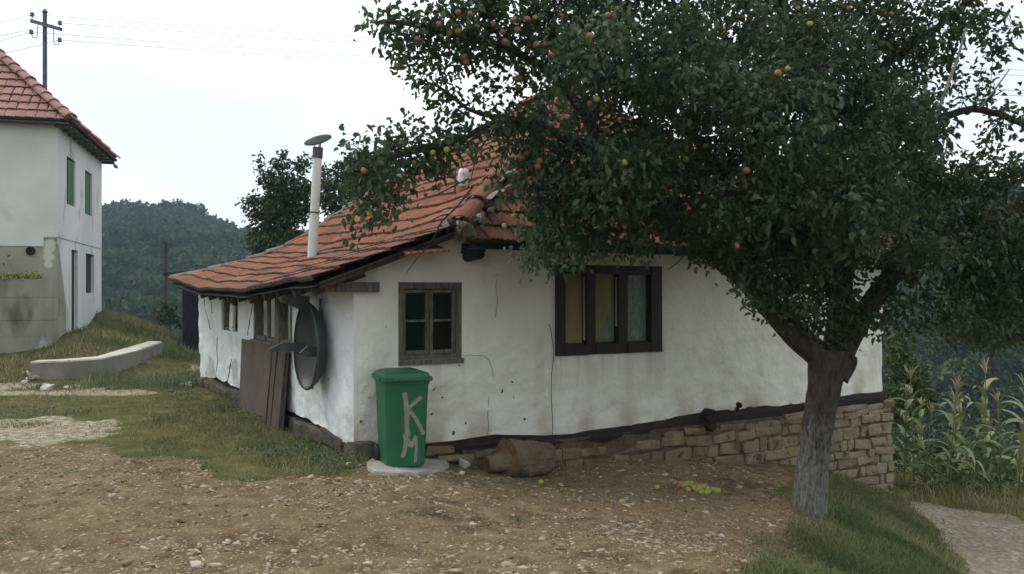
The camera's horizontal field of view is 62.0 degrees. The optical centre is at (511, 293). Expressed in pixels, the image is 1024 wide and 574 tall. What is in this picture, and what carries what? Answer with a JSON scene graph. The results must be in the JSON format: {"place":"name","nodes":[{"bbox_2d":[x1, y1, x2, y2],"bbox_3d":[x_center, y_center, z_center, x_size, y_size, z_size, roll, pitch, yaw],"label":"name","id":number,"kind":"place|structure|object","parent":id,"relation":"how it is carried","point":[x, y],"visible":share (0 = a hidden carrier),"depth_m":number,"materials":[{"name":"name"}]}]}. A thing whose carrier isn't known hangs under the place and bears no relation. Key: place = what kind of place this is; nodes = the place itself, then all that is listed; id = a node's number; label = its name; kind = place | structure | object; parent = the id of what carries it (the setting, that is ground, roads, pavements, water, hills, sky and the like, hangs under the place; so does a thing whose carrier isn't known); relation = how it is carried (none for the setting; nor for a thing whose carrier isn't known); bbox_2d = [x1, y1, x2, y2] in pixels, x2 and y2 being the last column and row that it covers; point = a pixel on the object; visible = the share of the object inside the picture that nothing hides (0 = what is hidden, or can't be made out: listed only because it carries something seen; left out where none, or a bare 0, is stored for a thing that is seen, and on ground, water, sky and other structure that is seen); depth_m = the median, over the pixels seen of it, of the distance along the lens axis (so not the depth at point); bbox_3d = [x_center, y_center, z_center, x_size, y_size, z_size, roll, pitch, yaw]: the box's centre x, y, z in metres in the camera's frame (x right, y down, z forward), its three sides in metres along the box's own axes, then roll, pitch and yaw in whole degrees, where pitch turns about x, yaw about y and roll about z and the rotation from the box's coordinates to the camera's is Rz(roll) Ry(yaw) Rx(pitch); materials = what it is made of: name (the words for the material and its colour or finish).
{"place":"outdoors","nodes":[
{"label":"outdoors","id":0,"kind":"place"},
{"bbox_2d":[0,310,202,390],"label":"hummock grass","id":1,"kind":"structure","parent":0,"point":[177,355],"depth_m":19.34,"materials":[{"name":"green plant"}]},
{"bbox_2d":[0,312,1023,573],"bbox_3d":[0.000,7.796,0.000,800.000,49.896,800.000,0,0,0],"label":"ground","id":2,"kind":"structure","parent":0,"point":[984,550],"depth_m":7.07,"materials":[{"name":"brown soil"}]},
{"bbox_2d":[0,279,58,352],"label":"terrace wall","id":3,"kind":"structure","parent":2,"relation":"on","point":[29,314],"depth_m":19.87,"materials":[{"name":"concrete"}]},
{"bbox_2d":[0,254,42,280],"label":"terrace plants","id":4,"kind":"object","parent":3,"relation":"on","point":[18,275],"visible":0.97,"depth_m":19.93,"materials":[{"name":"green plant"}]},
{"bbox_2d":[29,9,62,89],"bbox_3d":[-19.693,-2.828,35.981,1.262,18.458,0.324,0,0,-28],"label":"power pole","id":5,"kind":"object","parent":2,"relation":"on","point":[44,22],"visible":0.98,"depth_m":35.98,"materials":[{"name":"wood"}]},
{"bbox_2d":[34,14,1011,69],"bbox_3d":[7.791,-10.927,37.846,55.962,1.559,0.014,0,0,-4],"label":"power line","id":6,"kind":"object","parent":5,"relation":"attached to","point":[305,33],"visible":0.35,"depth_m":36.31,"materials":[{"name":"metal"}]},
{"bbox_2d":[34,32,1020,90],"bbox_3d":[7.777,-10.053,37.839,55.989,1.827,0.014,0,0,-4],"label":"power line","id":7,"kind":"object","parent":5,"relation":"attached to","point":[313,52],"visible":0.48,"depth_m":36.33,"materials":[{"name":"metal"}]},
{"bbox_2d":[65,40,1017,95],"bbox_3d":[8.509,-9.918,38.385,55.607,1.738,0.014,0,0,-5],"label":"power line","id":8,"kind":"object","parent":5,"relation":"attached to","point":[319,58],"visible":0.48,"depth_m":36.83,"materials":[{"name":"metal"}]},
{"bbox_2d":[64,23,1023,75],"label":"power line","id":9,"kind":"object","parent":5,"relation":"attached to","point":[328,41],"visible":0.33,"depth_m":36.79,"materials":[{"name":"metal"}]},
{"bbox_2d":[40,384,54,390],"bbox_3d":[-8.085,1.629,14.806,0.237,0.117,0.183,0,0,28],"label":"rubble stone","id":10,"kind":"object","parent":2,"relation":"on","point":[45,387],"visible":0.97,"depth_m":14.75,"materials":[{"name":"white stone"}]},
{"bbox_2d":[0,48,120,337],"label":"tall house","id":11,"kind":"structure","parent":2,"relation":"on","point":[55,154],"depth_m":20.62,"materials":[{"name":"white paint"}]},
{"bbox_2d":[67,158,73,206],"bbox_3d":[-11.493,-2.890,22.028,0.075,1.214,1.030,0,0,-16],"label":"window","id":12,"kind":"structure","parent":11,"relation":"in","point":[70,165],"depth_m":22.17,"materials":[{"name":"green wood"}]},
{"bbox_2d":[71,250,73,331],"bbox_3d":[-11.676,0.037,22.516,0.025,2.388,0.783,0,0,-16],"label":"door","id":13,"kind":"structure","parent":11,"relation":"in","point":[72,252],"depth_m":22.72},
{"bbox_2d":[85,172,89,214],"bbox_3d":[-12.118,-2.847,24.199,0.075,1.220,1.016,0,0,-16],"label":"window","id":14,"kind":"structure","parent":11,"relation":"in","point":[87,178],"depth_m":24.28,"materials":[{"name":"green wood"}]},
{"bbox_2d":[86,254,90,292],"bbox_3d":[-12.245,-0.583,24.493,0.045,1.120,1.216,0,0,-16],"label":"window","id":15,"kind":"structure","parent":11,"relation":"in","point":[88,257],"depth_m":24.79,"materials":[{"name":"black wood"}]},
{"bbox_2d":[30,341,161,380],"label":"kerb wall","id":16,"kind":"structure","parent":2,"relation":"on","point":[118,360],"depth_m":17.71,"materials":[{"name":"concrete"}]},
{"bbox_2d":[119,299,121,312],"bbox_3d":[-12.406,0.542,27.002,0.107,0.753,0.098,0,0,-23],"label":"fence post","id":17,"kind":"object","parent":2,"relation":"on","point":[120,305],"visible":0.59,"depth_m":26.96,"materials":[{"name":"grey wood"}]},
{"bbox_2d":[116,198,134,208],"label":"skyline tree","id":18,"kind":"object","parent":2,"relation":"on","point":[125,202],"visible":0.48,"depth_m":220.68,"materials":[{"name":"green plant"}]},
{"bbox_2d":[133,199,147,205],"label":"skyline tree","id":19,"kind":"object","parent":2,"relation":"on","point":[138,203],"visible":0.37,"depth_m":223.13,"materials":[{"name":"green plant"}]},
{"bbox_2d":[153,306,155,324],"bbox_3d":[-11.170,0.797,26.599,0.108,0.803,0.106,0,0,22],"label":"fence post","id":20,"kind":"object","parent":2,"relation":"on","point":[154,314],"visible":0.79,"depth_m":26.56,"materials":[{"name":"grey wood"}]},
{"bbox_2d":[158,199,173,209],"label":"skyline tree","id":21,"kind":"object","parent":2,"relation":"on","point":[165,204],"visible":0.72,"depth_m":225.25,"materials":[{"name":"green plant"}]},
{"bbox_2d":[151,298,181,330],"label":"elder bush","id":22,"kind":"object","parent":2,"relation":"on","point":[166,307],"visible":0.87,"depth_m":28.94,"materials":[{"name":"green plant"}]},
{"bbox_2d":[162,241,171,324],"bbox_3d":[-16.177,2.861,39.981,0.439,10.696,0.217,0,0,0],"label":"utility pole","id":23,"kind":"object","parent":2,"relation":"on","point":[165,244],"visible":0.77,"depth_m":39.93,"materials":[{"name":"brown wood"}]},
{"bbox_2d":[171,198,184,207],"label":"skyline tree","id":24,"kind":"object","parent":2,"relation":"on","point":[175,203],"visible":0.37,"depth_m":230.12,"materials":[{"name":"green plant"}]},
{"bbox_2d":[163,271,198,352],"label":"shed","id":25,"kind":"structure","parent":2,"relation":"on","point":[190,317],"depth_m":24.81,"materials":[{"name":"black wood"}]},
{"bbox_2d":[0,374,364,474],"bbox_3d":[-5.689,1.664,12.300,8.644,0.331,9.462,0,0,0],"label":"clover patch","id":26,"kind":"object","parent":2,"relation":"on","point":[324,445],"visible":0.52,"depth_m":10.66,"materials":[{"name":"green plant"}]},
{"bbox_2d":[0,366,372,482],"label":"lawn grass","id":27,"kind":"structure","parent":2,"relation":"on","point":[195,415],"depth_m":10.33,"materials":[{"name":"green plant"}]},
{"bbox_2d":[180,201,195,209],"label":"skyline tree","id":28,"kind":"object","parent":2,"relation":"on","point":[188,206],"visible":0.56,"depth_m":229.51,"materials":[{"name":"green plant"}]},
{"bbox_2d":[190,561,203,567],"bbox_3d":[-1.904,1.636,5.149,0.073,0.038,0.076,11,6,31],"label":"field stone","id":29,"kind":"object","parent":2,"relation":"on","point":[196,564],"visible":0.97,"depth_m":5.13,"materials":[{"name":"white stone"}]},
{"bbox_2d":[191,202,208,215],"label":"skyline tree","id":30,"kind":"object","parent":2,"relation":"on","point":[202,209],"visible":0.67,"depth_m":229.25,"materials":[{"name":"green plant"}]},
{"bbox_2d":[102,201,304,337],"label":"hillside forest","id":31,"kind":"object","parent":2,"relation":"on","point":[134,237],"visible":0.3,"depth_m":156.78,"materials":[{"name":"green plant"}]},
{"bbox_2d":[239,339,273,420],"bbox_3d":[-3.454,1.147,11.477,0.084,1.011,1.714,0,0,-30],"label":"leaning board","id":32,"kind":"object","parent":2,"relation":"on","point":[255,359],"visible":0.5,"depth_m":11.49,"materials":[{"name":"wood"}]},
{"bbox_2d":[264,351,288,430],"bbox_3d":[-2.904,1.186,10.510,0.150,0.989,0.681,0,0,-31],"label":"leaning board","id":33,"kind":"object","parent":2,"relation":"on","point":[274,413],"visible":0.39,"depth_m":10.45,"materials":[{"name":"brown wood"}]},
{"bbox_2d":[234,149,320,254],"bbox_3d":[-6.262,-0.874,22.991,2.402,6.045,1.850,0,0,0],"label":"plum tree","id":34,"kind":"object","parent":2,"relation":"on","point":[282,209],"visible":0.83,"depth_m":22.74,"materials":[{"name":"green plant"}]},
{"bbox_2d":[0,461,581,547],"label":"weed tufts","id":35,"kind":"object","parent":2,"relation":"on","point":[565,501],"visible":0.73,"depth_m":6.62,"materials":[{"name":"green plant"}]},
{"bbox_2d":[311,144,401,217],"bbox_3d":[-3.704,-0.848,20.920,2.430,5.759,1.613,0,0,0],"label":"plum tree","id":36,"kind":"object","parent":2,"relation":"on","point":[329,199],"visible":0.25,"depth_m":20.82,"materials":[{"name":"green plant"}]},
{"bbox_2d":[0,442,803,573],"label":"earth clods","id":37,"kind":"object","parent":2,"relation":"on","point":[318,525],"visible":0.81,"depth_m":6.92,"materials":[{"name":"brown soil"}]},
{"bbox_2d":[367,458,448,475],"bbox_3d":[-1.012,1.754,8.500,0.747,0.332,1.700,0,0,0],"label":"concrete pad","id":38,"kind":"object","parent":2,"relation":"on","point":[379,467],"visible":0.39,"depth_m":8.00,"materials":[{"name":"grey concrete"}]},
{"bbox_2d":[371,367,432,466],"bbox_3d":[-1.075,1.194,8.262,0.520,0.922,0.605,0,0,-21],"label":"wheeled bin","id":39,"kind":"object","parent":38,"relation":"on","point":[401,397],"visible":0.99,"depth_m":8.05,"materials":[{"name":"plastic"}]},
{"bbox_2d":[0,443,820,573],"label":"pebbles","id":40,"kind":"object","parent":2,"relation":"on","point":[505,563],"visible":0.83,"depth_m":6.31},
{"bbox_2d":[10,447,822,573],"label":"dry stalks","id":41,"kind":"object","parent":2,"relation":"on","point":[669,541],"visible":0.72,"depth_m":6.90,"materials":[{"name":"plant"}]},
{"bbox_2d":[459,458,469,467],"bbox_3d":[-0.504,1.800,9.007,0.105,0.123,0.106,0,0,-40],"label":"rubble stone","id":42,"kind":"object","parent":2,"relation":"on","point":[463,463],"visible":0.73,"depth_m":8.97,"materials":[{"name":"grey stone"}]},
{"bbox_2d":[483,438,555,477],"bbox_3d":[0.065,1.756,9.060,0.808,0.457,0.421,0,0,-44],"label":"log","id":43,"kind":"object","parent":2,"relation":"on","point":[513,458],"visible":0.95,"depth_m":8.93,"materials":[{"name":"brown wood"}]},
{"bbox_2d":[167,84,898,492],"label":"cottage","id":44,"kind":"structure","parent":2,"relation":"on","point":[637,360],"depth_m":10.14,"materials":[{"name":"paint"}]},
{"bbox_2d":[223,298,237,331],"bbox_3d":[-4.345,0.297,13.269,0.133,0.572,1.128,0,0,-31],"label":"window","id":45,"kind":"structure","parent":44,"relation":"in","point":[230,309],"depth_m":13.18,"materials":[{"name":"brown wood"}]},
{"bbox_2d":[250,298,291,345],"bbox_3d":[-3.082,0.335,11.148,0.241,0.694,1.880,0,0,-31],"label":"window","id":46,"kind":"structure","parent":44,"relation":"in","point":[272,318],"depth_m":11.23,"materials":[{"name":"grey wood"}]},
{"bbox_2d":[268,295,325,389],"bbox_3d":[-2.251,0.429,9.133,0.443,1.224,0.665,0,0,-44],"label":"satellite dish","id":47,"kind":"object","parent":44,"relation":"hanging from","point":[307,347],"visible":0.98,"depth_m":9.28,"materials":[{"name":"metal"}]},
{"bbox_2d":[398,282,463,365],"bbox_3d":[-0.863,0.308,8.957,0.744,0.863,0.131,0,0,-31],"label":"window","id":48,"kind":"structure","parent":44,"relation":"in","point":[411,357],"depth_m":8.96,"materials":[{"name":"grey wood"}]},
{"bbox_2d":[555,264,661,355],"bbox_3d":[1.146,0.189,10.160,1.571,1.053,0.131,0,0,-31],"label":"window","id":49,"kind":"structure","parent":44,"relation":"in","point":[610,310],"depth_m":10.19,"materials":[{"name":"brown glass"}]},
{"bbox_2d":[537,479,543,484],"bbox_3d":[0.287,1.892,8.550,0.064,0.054,0.064,0,0,0],"label":"fallen apple","id":50,"kind":"object","parent":2,"relation":"on","point":[540,482],"visible":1,"depth_m":8.53,"materials":[{"name":"food"}]},
{"bbox_2d":[331,0,1023,518],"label":"apple tree","id":51,"kind":"object","parent":2,"relation":"on","point":[817,202],"visible":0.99,"depth_m":7.38,"materials":[{"name":"green plant"}]},
{"bbox_2d":[698,489,704,494],"bbox_3d":[1.992,2.087,8.951,0.069,0.069,0.058,11,0,-18],"label":"fallen apple","id":52,"kind":"object","parent":2,"relation":"on","point":[701,491],"visible":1,"depth_m":8.93,"materials":[{"name":"green food"}]},
{"bbox_2d":[882,321,939,472],"bbox_3d":[8.808,2.677,18.986,1.426,4.142,0.999,0,0,0],"label":"hedge bush","id":53,"kind":"object","parent":2,"relation":"on","point":[918,376],"visible":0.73,"depth_m":18.89,"materials":[{"name":"green plant"}]},
{"bbox_2d":[892,383,939,486],"bbox_3d":[6.283,2.275,13.590,0.637,1.746,1.110,0,0,-36],"label":"corn plant","id":54,"kind":"object","parent":2,"relation":"on","point":[907,404],"visible":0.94,"depth_m":13.59,"materials":[{"name":"green plant"}]},
{"bbox_2d":[902,397,931,478],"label":"corn plant","id":55,"kind":"object","parent":2,"relation":"on","point":[919,429],"visible":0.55,"depth_m":16.55,"materials":[{"name":"green plant"}]},
{"bbox_2d":[889,364,949,484],"bbox_3d":[6.669,2.189,14.028,0.355,2.010,1.155,0,0,-36],"label":"corn plant","id":56,"kind":"object","parent":2,"relation":"on","point":[912,415],"visible":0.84,"depth_m":14.06,"materials":[{"name":"green plant"}]},
{"bbox_2d":[894,400,959,491],"bbox_3d":[6.560,2.403,13.368,0.674,1.456,1.022,0,0,-21],"label":"corn plant","id":57,"kind":"object","parent":2,"relation":"on","point":[921,470],"visible":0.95,"depth_m":13.34,"materials":[{"name":"green plant"}]},
{"bbox_2d":[923,379,979,489],"bbox_3d":[6.824,2.228,13.288,0.272,1.844,1.039,0,0,-20],"label":"corn plant","id":58,"kind":"object","parent":2,"relation":"on","point":[955,403],"visible":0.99,"depth_m":13.20,"materials":[{"name":"green plant"}]},
{"bbox_2d":[882,179,1023,488],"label":"valley forest","id":59,"kind":"object","parent":2,"relation":"on","point":[947,362],"visible":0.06,"depth_m":74.47,"materials":[{"name":"green plant"}]},
{"bbox_2d":[933,387,977,483],"bbox_3d":[7.403,2.440,14.309,0.570,1.726,1.137,-2,-7,42],"label":"corn plant","id":60,"kind":"object","parent":2,"relation":"on","point":[956,443],"visible":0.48,"depth_m":14.21,"materials":[{"name":"green plant"}]},
{"bbox_2d":[889,468,1023,534],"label":"verge grass","id":61,"kind":"structure","parent":2,"relation":"on","point":[958,491],"depth_m":12.98,"materials":[{"name":"green plant"}]},
{"bbox_2d":[892,498,1021,573],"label":"lane edge grass","id":62,"kind":"structure","parent":2,"relation":"on","point":[959,524],"depth_m":11.36,"materials":[{"name":"green plant"}]},
{"bbox_2d":[895,450,1023,495],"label":"undergrowth","id":63,"kind":"object","parent":2,"relation":"on","point":[942,469],"visible":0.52,"depth_m":13.89,"materials":[{"name":"green plant"}]},
{"bbox_2d":[932,374,1003,491],"bbox_3d":[7.122,2.223,13.407,0.372,1.918,1.198,0,0,-19],"label":"corn plant","id":64,"kind":"object","parent":2,"relation":"on","point":[963,465],"visible":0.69,"depth_m":13.35,"materials":[{"name":"green plant"}]},
{"bbox_2d":[932,246,1023,486],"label":"tree","id":65,"kind":"object","parent":2,"relation":"on","point":[1004,347],"visible":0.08,"depth_m":25.94,"materials":[{"name":"green plant"}]},
{"bbox_2d":[958,357,1005,491],"bbox_3d":[7.651,2.149,13.832,1.225,2.237,0.303,0,0,-41],"label":"corn plant","id":66,"kind":"object","parent":2,"relation":"on","point":[982,406],"visible":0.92,"depth_m":13.83,"materials":[{"name":"green plant"}]},
{"bbox_2d":[955,389,1023,496],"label":"corn plant","id":67,"kind":"object","parent":2,"relation":"on","point":[998,435],"visible":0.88,"depth_m":13.51,"materials":[{"name":"green plant"}]},
{"bbox_2d":[975,418,1014,494],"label":"corn plant","id":68,"kind":"object","parent":2,"relation":"on","point":[994,455],"visible":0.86,"depth_m":13.58,"materials":[{"name":"green plant"}]},
{"bbox_2d":[988,373,1023,491],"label":"corn plant","id":69,"kind":"object","parent":2,"relation":"on","point":[1008,457],"visible":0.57,"depth_m":13.82,"materials":[{"name":"green plant"}]},
{"bbox_2d":[1002,387,1023,498],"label":"corn plant","id":70,"kind":"object","parent":2,"relation":"on","point":[1020,458],"visible":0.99,"depth_m":13.09,"materials":[{"name":"green plant"}]},
{"bbox_2d":[1004,424,1022,487],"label":"corn plant","id":71,"kind":"object","parent":2,"relation":"on","point":[1015,450],"visible":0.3,"depth_m":16.64,"materials":[{"name":"green plant"}]},
{"bbox_2d":[0,0,1023,229],"label":"sky","id":72,"kind":"structure","parent":0,"point":[186,125],"materials":[{"name":"white"}]},
{"bbox_2d":[733,471,984,573],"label":"bank grass","id":73,"kind":"structure","parent":0,"point":[894,528],"depth_m":7.94,"materials":[{"name":"green plant"}]}
]}

